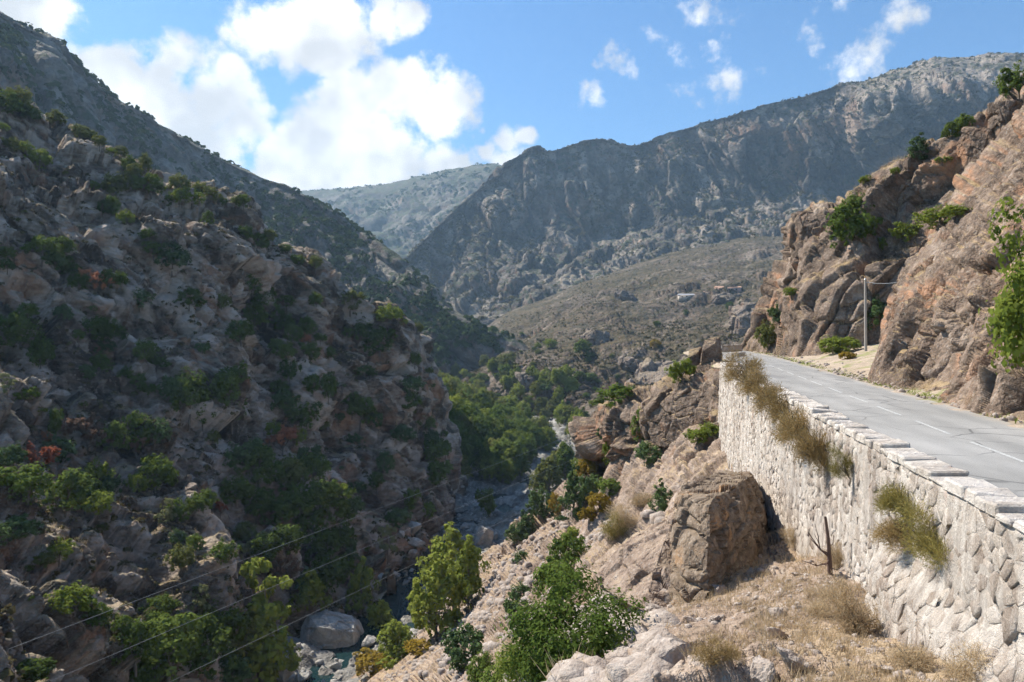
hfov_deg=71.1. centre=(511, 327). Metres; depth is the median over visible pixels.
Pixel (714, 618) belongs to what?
loose rock
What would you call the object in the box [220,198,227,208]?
oak tree
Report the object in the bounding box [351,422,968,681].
rocky slope
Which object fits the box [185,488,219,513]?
oak tree
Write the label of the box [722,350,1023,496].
road
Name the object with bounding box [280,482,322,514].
oak tree
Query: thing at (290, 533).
oak tree
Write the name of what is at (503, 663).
bush
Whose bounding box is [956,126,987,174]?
crag
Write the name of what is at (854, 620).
dry bush
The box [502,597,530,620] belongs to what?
shrub
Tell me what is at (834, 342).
shrub
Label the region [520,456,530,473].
tree
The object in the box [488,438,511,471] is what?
tree
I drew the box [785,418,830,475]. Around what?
broom bush
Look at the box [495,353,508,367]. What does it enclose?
tree
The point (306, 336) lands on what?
withered tree
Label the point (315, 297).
oak tree
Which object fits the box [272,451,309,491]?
oak tree
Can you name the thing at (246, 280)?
crag
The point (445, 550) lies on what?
alder tree
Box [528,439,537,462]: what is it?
tree
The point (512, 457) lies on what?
tree
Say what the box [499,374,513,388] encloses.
tree
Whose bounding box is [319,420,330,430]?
oak tree
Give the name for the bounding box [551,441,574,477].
tree
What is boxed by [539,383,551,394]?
shrub
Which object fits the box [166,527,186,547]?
shrub
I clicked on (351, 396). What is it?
oak tree
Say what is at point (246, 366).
shrub
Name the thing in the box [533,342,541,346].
shrub
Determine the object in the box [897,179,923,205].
crag
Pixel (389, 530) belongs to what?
tree
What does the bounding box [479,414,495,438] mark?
tree
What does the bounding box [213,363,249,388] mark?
oak tree
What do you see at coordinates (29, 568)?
shrub
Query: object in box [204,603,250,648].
oak tree
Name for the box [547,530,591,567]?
shrub
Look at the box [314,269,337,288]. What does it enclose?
crag
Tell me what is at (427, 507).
tree
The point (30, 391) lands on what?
shrub
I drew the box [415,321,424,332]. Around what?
oak tree
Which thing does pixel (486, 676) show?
shrub
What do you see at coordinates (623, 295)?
rock outcrop
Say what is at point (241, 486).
oak tree
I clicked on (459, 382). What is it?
tree
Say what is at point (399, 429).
shrub
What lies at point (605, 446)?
shrub
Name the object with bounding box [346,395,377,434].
oak tree
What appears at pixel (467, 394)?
tree
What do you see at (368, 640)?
boulder
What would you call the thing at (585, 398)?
scree
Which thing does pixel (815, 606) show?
dry bush
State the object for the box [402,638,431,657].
shrub
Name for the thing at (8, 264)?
shrub
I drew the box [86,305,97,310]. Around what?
shrub
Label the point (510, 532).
shrub
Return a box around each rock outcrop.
[480,318,495,325]
[514,370,535,388]
[568,360,727,475]
[578,328,609,345]
[614,290,635,300]
[617,355,653,372]
[626,356,687,385]
[711,292,740,303]
[728,302,756,336]
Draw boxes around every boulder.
[277,669,294,680]
[294,642,301,649]
[295,668,311,681]
[299,609,363,648]
[331,662,341,668]
[360,673,368,681]
[361,635,376,646]
[398,530,404,537]
[408,521,421,534]
[408,537,425,547]
[474,526,493,547]
[493,531,498,538]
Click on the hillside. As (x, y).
(759, 258)
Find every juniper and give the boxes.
[342,531,360,571]
[515,504,537,540]
[554,464,588,522]
[648,478,672,511]
[905,132,930,165]
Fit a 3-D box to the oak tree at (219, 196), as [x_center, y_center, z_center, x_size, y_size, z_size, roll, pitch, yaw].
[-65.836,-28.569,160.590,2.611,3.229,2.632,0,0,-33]
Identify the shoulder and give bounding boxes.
[683,351,724,367]
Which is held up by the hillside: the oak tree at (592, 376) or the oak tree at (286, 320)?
the oak tree at (592, 376)
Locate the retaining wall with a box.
[718,362,1023,681]
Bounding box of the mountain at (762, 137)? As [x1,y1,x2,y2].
[404,52,1023,320]
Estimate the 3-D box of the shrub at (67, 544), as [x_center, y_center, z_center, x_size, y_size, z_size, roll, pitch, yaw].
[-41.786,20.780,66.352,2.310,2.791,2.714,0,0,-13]
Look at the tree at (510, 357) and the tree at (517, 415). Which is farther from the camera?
the tree at (510, 357)
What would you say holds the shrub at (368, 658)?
on the rocky slope at (686, 467)
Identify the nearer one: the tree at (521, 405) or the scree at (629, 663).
the scree at (629, 663)
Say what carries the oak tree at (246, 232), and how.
on the gorge slope at (42, 288)
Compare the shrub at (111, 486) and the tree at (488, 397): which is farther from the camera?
the tree at (488, 397)
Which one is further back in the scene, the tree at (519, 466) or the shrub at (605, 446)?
the tree at (519, 466)
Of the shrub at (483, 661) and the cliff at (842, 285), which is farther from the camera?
the cliff at (842, 285)
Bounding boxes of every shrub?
[0,122,10,130]
[0,258,16,274]
[0,441,29,471]
[0,513,43,545]
[13,386,41,402]
[18,140,34,151]
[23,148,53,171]
[23,564,34,571]
[38,406,48,412]
[40,249,68,269]
[40,432,77,465]
[43,580,98,616]
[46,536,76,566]
[52,302,73,319]
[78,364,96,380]
[79,456,115,486]
[81,602,119,629]
[82,314,112,339]
[85,489,115,519]
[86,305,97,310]
[93,336,117,352]
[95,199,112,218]
[99,472,125,495]
[104,147,116,155]
[110,614,134,639]
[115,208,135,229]
[123,472,149,492]
[132,287,156,312]
[137,383,156,397]
[143,610,173,626]
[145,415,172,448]
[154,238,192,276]
[157,373,187,402]
[160,441,169,447]
[163,496,189,521]
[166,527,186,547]
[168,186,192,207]
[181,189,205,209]
[185,500,198,512]
[186,532,206,551]
[193,342,211,353]
[203,537,241,564]
[218,647,254,681]
[222,434,271,471]
[239,360,247,368]
[263,418,281,434]
[270,386,301,413]
[290,426,308,445]
[293,566,320,597]
[295,444,325,467]
[310,399,323,410]
[316,480,356,510]
[326,323,335,330]
[334,413,345,425]
[344,432,366,443]
[347,493,365,518]
[348,479,367,492]
[352,647,393,677]
[353,365,371,375]
[361,453,371,461]
[366,412,382,427]
[373,302,403,322]
[375,314,386,322]
[375,450,395,472]
[384,506,413,527]
[389,424,417,442]
[399,318,407,326]
[399,374,426,395]
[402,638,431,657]
[423,429,443,446]
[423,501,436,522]
[440,430,448,436]
[440,618,483,672]
[465,646,495,681]
[478,660,503,681]
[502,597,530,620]
[504,520,527,545]
[507,578,530,603]
[511,548,527,564]
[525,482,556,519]
[531,555,577,599]
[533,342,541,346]
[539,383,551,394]
[543,338,557,347]
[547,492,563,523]
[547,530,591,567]
[562,526,578,538]
[574,473,599,497]
[575,458,598,477]
[577,506,596,523]
[585,491,612,512]
[589,383,635,407]
[594,477,621,495]
[601,441,610,464]
[630,407,644,443]
[634,441,662,467]
[650,339,661,347]
[664,356,696,382]
[682,428,708,442]
[698,420,718,437]
[766,301,780,322]
[782,287,796,298]
[817,335,861,353]
[823,201,884,248]
[838,351,856,358]
[858,175,871,183]
[867,294,886,331]
[878,236,887,250]
[888,221,920,247]
[889,166,900,173]
[909,204,953,228]
[934,155,952,164]
[940,203,973,217]
[949,113,975,136]
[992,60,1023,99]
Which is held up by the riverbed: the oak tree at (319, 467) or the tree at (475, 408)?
the tree at (475, 408)
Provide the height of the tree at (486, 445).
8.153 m
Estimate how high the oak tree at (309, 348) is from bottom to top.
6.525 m
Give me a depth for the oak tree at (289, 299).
161.61 m
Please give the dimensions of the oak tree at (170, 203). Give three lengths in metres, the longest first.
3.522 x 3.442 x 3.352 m
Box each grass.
[0,131,438,681]
[577,366,742,446]
[597,440,994,681]
[743,94,1023,355]
[761,352,1018,423]
[869,157,1023,420]
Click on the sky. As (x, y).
(304, 95)
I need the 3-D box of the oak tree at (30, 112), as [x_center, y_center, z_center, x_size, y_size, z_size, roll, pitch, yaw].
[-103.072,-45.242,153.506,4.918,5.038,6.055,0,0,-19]
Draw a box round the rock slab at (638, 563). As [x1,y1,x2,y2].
[594,509,676,610]
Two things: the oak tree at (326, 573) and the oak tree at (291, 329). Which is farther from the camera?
the oak tree at (291, 329)
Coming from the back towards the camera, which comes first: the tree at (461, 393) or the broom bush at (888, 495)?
the tree at (461, 393)
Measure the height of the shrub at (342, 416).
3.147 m
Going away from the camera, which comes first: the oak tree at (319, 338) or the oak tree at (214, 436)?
the oak tree at (214, 436)
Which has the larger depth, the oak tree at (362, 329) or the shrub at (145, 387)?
the oak tree at (362, 329)
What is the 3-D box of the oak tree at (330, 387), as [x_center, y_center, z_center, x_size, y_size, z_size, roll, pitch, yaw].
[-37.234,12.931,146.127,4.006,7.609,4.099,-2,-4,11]
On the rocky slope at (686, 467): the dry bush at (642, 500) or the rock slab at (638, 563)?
the dry bush at (642, 500)
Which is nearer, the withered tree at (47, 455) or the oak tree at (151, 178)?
the withered tree at (47, 455)
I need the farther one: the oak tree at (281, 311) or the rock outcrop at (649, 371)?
the rock outcrop at (649, 371)
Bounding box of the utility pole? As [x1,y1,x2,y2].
[864,278,868,351]
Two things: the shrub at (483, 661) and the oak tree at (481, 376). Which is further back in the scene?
the oak tree at (481, 376)
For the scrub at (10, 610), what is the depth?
107.89 m
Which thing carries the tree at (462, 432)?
on the riverbed
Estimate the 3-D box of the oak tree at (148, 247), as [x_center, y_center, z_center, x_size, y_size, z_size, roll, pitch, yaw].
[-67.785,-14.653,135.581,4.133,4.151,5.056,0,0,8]
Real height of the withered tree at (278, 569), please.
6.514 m
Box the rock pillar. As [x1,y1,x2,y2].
[616,456,629,475]
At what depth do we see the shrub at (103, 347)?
119.31 m
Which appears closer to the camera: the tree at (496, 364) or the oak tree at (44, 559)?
the oak tree at (44, 559)
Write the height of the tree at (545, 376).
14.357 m
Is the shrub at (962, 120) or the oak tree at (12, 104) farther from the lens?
the oak tree at (12, 104)
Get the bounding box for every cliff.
[741,74,1023,356]
[867,108,1023,419]
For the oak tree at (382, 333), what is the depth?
171.41 m
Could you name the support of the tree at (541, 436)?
on the riverbed
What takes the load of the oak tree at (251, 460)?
on the gorge slope at (42, 288)
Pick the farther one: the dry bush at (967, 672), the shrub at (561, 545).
the shrub at (561, 545)
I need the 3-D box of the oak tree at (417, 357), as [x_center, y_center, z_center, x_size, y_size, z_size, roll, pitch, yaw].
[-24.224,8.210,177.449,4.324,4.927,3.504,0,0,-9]
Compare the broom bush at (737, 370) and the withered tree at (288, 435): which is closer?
the broom bush at (737, 370)
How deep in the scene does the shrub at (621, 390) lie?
77.18 m
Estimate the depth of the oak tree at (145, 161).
160.49 m
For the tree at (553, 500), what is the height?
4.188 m
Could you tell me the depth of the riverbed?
165.19 m
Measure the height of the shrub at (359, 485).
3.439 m
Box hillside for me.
[458,236,784,417]
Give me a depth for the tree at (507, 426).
239.02 m
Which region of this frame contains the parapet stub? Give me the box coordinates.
[731,352,745,356]
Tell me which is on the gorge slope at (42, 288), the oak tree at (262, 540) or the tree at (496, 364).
the oak tree at (262, 540)
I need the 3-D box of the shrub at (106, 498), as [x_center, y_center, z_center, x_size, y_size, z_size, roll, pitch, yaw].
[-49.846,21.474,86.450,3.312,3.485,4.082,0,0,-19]
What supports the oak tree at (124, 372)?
on the gorge slope at (42, 288)
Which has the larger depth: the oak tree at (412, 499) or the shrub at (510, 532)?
the oak tree at (412, 499)
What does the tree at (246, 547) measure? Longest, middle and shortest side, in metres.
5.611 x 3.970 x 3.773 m
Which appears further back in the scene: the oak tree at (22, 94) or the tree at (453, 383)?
the tree at (453, 383)
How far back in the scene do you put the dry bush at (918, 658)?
10.79 m
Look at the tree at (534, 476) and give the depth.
187.45 m
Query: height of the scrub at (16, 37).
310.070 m
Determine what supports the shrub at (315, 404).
on the gorge slope at (42, 288)
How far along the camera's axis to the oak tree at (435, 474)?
163.16 m
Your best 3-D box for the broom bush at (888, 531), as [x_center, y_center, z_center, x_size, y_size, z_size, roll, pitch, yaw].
[7.305,3.852,13.736,1.226,0.758,1.059,-23,-7,-43]
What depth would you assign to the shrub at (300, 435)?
139.53 m
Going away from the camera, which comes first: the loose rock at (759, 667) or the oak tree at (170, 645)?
the loose rock at (759, 667)
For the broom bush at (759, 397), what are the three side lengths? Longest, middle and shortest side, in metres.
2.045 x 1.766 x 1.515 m
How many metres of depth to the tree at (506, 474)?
199.25 m
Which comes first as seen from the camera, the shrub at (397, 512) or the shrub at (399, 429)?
the shrub at (397, 512)
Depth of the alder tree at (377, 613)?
106.74 m
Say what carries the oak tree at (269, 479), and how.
on the gorge slope at (42, 288)
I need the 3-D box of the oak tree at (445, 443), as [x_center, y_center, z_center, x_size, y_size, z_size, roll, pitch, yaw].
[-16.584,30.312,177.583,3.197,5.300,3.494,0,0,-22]
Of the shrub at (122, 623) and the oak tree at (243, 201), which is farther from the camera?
the oak tree at (243, 201)
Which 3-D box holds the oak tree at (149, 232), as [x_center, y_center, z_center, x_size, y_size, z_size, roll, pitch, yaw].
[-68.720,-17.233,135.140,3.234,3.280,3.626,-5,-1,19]
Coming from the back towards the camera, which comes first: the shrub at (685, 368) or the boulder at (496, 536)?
the boulder at (496, 536)
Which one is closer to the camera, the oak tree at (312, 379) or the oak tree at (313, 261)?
the oak tree at (312, 379)
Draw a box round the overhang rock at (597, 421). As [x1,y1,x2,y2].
[595,415,599,427]
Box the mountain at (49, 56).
[0,11,529,377]
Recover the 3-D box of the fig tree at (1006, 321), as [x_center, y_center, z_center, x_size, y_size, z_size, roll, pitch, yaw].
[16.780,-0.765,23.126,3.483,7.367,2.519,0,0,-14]
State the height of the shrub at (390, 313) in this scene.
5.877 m
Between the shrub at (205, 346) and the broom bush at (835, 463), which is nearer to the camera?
the broom bush at (835, 463)
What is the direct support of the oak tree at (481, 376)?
on the hillside
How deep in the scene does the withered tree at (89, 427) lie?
96.52 m
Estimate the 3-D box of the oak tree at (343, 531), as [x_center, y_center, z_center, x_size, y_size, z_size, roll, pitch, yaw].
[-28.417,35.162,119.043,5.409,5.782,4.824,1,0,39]
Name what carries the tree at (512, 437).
on the riverbed
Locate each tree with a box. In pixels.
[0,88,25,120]
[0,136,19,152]
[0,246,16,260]
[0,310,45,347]
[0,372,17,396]
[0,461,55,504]
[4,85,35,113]
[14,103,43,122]
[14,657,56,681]
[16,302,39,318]
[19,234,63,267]
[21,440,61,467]
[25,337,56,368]
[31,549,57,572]
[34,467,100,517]
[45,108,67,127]
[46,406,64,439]
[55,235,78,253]
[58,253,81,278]
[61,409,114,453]
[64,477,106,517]
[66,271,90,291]
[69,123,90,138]
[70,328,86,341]
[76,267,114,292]
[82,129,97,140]
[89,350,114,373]
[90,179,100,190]
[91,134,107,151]
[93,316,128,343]
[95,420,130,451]
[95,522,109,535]
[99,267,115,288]
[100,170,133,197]
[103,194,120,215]
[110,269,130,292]
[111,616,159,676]
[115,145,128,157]
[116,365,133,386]
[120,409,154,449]
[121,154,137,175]
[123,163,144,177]
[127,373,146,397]
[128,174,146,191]
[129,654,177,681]
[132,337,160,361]
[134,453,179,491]
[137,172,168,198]
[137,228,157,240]
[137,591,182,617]
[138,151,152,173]
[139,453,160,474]
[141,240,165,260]
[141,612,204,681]
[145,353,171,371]
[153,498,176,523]
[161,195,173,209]
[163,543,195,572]
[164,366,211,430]
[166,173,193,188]
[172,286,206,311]
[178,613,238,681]
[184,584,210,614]
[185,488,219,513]
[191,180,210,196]
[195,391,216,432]
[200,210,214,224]
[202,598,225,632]
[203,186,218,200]
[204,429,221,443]
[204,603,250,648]
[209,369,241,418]
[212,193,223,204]
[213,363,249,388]
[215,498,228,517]
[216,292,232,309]
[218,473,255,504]
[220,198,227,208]
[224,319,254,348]
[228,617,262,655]
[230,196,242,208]
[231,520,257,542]
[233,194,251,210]
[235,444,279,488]
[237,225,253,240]
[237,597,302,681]
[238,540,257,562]
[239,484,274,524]
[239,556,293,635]
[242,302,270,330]
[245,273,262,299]
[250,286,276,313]
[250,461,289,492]
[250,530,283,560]
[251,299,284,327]
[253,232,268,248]
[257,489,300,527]
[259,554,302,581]
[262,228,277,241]
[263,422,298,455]
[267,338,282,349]
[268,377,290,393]
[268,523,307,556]
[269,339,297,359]
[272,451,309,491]
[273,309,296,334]
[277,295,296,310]
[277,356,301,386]
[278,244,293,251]
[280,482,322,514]
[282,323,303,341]
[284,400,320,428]
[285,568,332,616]
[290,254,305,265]
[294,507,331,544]
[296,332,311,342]
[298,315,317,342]
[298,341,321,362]
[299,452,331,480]
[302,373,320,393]
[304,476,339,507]
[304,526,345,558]
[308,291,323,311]
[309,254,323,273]
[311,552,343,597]
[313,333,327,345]
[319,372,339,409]
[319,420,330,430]
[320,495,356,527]
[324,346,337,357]
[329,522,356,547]
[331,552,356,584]
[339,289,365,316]
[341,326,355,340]
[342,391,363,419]
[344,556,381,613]
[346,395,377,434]
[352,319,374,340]
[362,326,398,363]
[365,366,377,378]
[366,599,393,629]
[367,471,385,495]
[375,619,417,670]
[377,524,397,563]
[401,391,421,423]
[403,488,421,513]
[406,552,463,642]
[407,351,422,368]
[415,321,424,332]
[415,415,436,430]
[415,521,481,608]
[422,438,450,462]
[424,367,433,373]
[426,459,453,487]
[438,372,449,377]
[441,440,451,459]
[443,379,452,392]
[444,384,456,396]
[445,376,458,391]
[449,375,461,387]
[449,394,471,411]
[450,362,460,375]
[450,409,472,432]
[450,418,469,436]
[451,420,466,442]
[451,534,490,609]
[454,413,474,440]
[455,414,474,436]
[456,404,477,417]
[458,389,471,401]
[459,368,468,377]
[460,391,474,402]
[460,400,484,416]
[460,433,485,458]
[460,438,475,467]
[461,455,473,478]
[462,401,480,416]
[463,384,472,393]
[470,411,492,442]
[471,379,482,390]
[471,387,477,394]
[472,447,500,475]
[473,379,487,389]
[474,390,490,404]
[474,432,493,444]
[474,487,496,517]
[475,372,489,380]
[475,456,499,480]
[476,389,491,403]
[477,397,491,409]
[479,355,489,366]
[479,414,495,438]
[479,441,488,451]
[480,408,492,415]
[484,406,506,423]
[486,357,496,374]
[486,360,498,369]
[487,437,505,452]
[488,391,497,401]
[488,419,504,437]
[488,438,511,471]
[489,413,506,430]
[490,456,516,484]
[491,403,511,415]
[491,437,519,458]
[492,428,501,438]
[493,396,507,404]
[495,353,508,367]
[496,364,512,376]
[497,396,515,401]
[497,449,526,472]
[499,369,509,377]
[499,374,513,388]
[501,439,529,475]
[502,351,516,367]
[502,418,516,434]
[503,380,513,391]
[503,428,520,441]
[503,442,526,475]
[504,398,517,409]
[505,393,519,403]
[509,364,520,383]
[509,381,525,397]
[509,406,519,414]
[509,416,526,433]
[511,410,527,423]
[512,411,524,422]
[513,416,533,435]
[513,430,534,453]
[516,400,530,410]
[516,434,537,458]
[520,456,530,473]
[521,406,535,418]
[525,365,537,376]
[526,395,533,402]
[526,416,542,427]
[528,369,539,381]
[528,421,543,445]
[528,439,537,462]
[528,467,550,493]
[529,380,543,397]
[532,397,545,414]
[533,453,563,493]
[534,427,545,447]
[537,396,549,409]
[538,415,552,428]
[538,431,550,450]
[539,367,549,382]
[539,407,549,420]
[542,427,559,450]
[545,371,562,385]
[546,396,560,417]
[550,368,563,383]
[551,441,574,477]
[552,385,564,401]
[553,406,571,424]
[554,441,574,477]
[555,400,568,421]
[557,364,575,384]
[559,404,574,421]
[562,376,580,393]
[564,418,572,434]
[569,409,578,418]
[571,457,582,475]
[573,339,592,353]
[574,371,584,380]
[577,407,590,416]
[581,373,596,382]
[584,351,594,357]
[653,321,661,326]
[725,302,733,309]
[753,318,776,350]
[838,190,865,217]
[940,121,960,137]
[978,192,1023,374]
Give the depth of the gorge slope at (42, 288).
126.03 m
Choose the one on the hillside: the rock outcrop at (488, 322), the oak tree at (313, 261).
the rock outcrop at (488, 322)
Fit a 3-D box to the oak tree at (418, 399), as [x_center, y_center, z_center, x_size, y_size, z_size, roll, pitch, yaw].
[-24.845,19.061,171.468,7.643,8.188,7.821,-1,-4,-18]
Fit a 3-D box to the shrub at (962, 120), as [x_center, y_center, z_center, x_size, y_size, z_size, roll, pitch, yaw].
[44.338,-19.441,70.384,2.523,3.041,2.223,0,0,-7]
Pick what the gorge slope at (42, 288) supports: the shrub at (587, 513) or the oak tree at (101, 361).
the oak tree at (101, 361)
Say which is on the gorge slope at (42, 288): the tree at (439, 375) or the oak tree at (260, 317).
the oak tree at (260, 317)
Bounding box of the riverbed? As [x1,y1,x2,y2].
[262,415,576,681]
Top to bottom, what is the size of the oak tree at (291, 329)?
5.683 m
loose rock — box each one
[644,602,666,611]
[645,633,688,662]
[684,616,696,622]
[709,615,719,620]
[712,584,726,594]
[750,655,775,681]
[765,627,788,639]
[766,607,783,617]
[777,646,806,671]
[864,647,880,653]
[877,665,893,670]
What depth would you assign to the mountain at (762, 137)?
1105.55 m
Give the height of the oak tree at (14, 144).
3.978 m
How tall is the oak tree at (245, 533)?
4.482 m
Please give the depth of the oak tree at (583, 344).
400.10 m
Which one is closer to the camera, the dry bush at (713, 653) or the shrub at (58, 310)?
the dry bush at (713, 653)
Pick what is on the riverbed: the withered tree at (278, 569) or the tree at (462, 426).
the tree at (462, 426)
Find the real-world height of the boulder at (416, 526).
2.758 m
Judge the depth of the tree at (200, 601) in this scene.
80.98 m
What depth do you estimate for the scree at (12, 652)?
94.90 m
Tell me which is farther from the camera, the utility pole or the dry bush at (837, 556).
the utility pole
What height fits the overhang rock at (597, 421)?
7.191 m
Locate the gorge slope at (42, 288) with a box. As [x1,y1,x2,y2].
[0,88,467,681]
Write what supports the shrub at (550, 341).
on the hillside
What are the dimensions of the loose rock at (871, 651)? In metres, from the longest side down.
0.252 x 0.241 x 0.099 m
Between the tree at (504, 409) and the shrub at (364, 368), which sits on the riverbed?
the tree at (504, 409)
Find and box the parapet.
[721,345,742,351]
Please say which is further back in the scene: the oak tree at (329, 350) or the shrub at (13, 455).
the oak tree at (329, 350)
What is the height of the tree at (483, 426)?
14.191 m
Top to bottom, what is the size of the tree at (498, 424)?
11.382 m
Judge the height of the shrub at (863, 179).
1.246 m
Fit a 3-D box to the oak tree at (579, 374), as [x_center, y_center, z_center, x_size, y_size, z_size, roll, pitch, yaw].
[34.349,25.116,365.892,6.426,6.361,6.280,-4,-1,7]
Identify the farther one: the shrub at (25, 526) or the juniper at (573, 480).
the juniper at (573, 480)
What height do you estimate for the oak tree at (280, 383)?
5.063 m
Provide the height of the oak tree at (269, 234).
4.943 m
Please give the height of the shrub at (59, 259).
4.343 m
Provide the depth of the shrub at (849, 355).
57.32 m
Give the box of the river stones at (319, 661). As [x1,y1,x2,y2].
[287,436,572,681]
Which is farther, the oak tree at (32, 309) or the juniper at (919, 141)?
the oak tree at (32, 309)
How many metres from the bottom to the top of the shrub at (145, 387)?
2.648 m
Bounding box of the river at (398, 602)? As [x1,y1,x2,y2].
[296,426,574,681]
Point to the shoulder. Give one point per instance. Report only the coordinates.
(717, 365)
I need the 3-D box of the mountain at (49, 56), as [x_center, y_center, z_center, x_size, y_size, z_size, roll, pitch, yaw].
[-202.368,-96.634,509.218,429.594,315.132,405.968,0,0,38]
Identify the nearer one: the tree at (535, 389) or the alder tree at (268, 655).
the alder tree at (268, 655)
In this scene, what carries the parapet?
on the road
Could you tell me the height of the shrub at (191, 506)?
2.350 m
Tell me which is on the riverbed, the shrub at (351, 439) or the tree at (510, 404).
the tree at (510, 404)
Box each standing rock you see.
[688,347,701,371]
[700,337,722,364]
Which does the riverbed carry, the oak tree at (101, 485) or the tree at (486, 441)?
the tree at (486, 441)
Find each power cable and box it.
[9,436,568,648]
[51,460,570,680]
[175,506,532,679]
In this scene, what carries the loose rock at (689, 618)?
on the rocky slope at (686, 467)
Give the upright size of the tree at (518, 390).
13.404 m
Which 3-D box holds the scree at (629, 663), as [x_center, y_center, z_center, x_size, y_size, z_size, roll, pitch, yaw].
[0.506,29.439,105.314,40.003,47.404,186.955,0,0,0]
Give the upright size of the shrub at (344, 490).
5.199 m
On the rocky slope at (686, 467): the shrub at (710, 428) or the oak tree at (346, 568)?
the shrub at (710, 428)
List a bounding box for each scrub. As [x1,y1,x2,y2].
[0,20,522,371]
[0,138,462,681]
[306,162,498,248]
[403,52,1023,319]
[463,236,783,407]
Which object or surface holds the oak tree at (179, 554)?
on the gorge slope at (42, 288)
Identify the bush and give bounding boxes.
[489,642,551,681]
[492,555,649,681]
[599,510,627,540]
[603,500,639,532]
[624,490,653,507]
[680,629,746,668]
[719,348,764,386]
[732,359,771,397]
[748,378,785,415]
[756,382,789,425]
[767,399,810,451]
[778,522,796,550]
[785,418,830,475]
[800,597,832,616]
[808,566,886,636]
[815,534,844,568]
[825,438,853,481]
[864,512,911,556]
[869,474,912,520]
[876,637,939,672]
[887,487,950,572]
[922,637,993,681]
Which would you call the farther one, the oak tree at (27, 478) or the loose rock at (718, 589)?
the oak tree at (27, 478)
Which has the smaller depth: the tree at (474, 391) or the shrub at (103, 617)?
the shrub at (103, 617)
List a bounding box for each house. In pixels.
[678,294,694,300]
[714,286,740,292]
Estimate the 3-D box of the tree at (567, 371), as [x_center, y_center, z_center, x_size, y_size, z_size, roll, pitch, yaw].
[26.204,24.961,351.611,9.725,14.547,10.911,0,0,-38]
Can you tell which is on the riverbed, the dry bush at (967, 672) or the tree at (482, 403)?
the tree at (482, 403)
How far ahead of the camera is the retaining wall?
13.41 m
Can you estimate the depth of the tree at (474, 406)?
243.94 m
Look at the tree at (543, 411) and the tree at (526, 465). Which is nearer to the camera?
the tree at (526, 465)
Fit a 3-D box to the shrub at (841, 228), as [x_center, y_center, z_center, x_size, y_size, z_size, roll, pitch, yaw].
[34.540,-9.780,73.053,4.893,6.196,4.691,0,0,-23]
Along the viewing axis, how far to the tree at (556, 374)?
348.17 m
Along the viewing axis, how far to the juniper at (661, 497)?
46.19 m
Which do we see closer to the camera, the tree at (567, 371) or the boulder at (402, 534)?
the boulder at (402, 534)
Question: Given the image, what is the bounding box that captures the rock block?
[668,470,767,605]
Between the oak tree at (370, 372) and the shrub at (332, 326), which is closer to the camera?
the shrub at (332, 326)
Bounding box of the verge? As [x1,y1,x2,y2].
[747,343,1023,427]
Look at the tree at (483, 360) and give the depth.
451.26 m
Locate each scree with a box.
[0,327,358,681]
[357,508,694,681]
[461,276,756,406]
[610,540,981,681]
[753,351,1023,424]
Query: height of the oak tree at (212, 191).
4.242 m
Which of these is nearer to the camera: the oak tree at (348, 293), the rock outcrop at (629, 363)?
the oak tree at (348, 293)
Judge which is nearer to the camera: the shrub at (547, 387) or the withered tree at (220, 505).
the withered tree at (220, 505)
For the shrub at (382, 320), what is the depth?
173.92 m
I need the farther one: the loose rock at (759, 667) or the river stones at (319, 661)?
the river stones at (319, 661)
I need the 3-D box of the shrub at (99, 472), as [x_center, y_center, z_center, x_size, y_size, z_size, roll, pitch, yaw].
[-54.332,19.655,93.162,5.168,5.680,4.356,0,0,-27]
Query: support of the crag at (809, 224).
on the cliff at (842, 285)
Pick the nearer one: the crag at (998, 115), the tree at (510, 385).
the crag at (998, 115)
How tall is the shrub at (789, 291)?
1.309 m
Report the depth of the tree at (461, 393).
267.78 m
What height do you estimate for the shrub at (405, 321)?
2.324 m
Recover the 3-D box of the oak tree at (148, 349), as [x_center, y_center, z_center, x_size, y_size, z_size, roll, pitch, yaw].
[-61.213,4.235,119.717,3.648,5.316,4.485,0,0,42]
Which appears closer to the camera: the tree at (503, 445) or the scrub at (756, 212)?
the tree at (503, 445)
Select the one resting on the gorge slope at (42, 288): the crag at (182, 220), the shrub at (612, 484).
the crag at (182, 220)
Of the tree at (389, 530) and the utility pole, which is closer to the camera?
the utility pole
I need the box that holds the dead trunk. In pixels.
[802,517,843,574]
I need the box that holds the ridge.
[301,163,501,258]
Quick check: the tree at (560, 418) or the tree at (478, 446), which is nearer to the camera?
the tree at (478, 446)
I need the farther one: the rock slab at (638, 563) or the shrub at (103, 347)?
the shrub at (103, 347)
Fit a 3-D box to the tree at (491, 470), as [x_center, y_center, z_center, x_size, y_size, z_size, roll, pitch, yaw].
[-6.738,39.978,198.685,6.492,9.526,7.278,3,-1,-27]
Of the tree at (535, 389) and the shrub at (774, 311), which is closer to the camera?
the shrub at (774, 311)
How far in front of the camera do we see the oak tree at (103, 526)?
85.92 m
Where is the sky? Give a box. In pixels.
[0,0,1023,190]
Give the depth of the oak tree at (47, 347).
103.91 m
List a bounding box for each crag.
[111,670,128,681]
[164,215,190,225]
[178,423,210,450]
[202,440,243,490]
[223,207,253,290]
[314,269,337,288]
[395,326,433,418]
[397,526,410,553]
[639,385,708,454]
[791,210,832,243]
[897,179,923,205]
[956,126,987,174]
[980,100,1022,144]
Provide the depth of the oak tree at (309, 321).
158.19 m

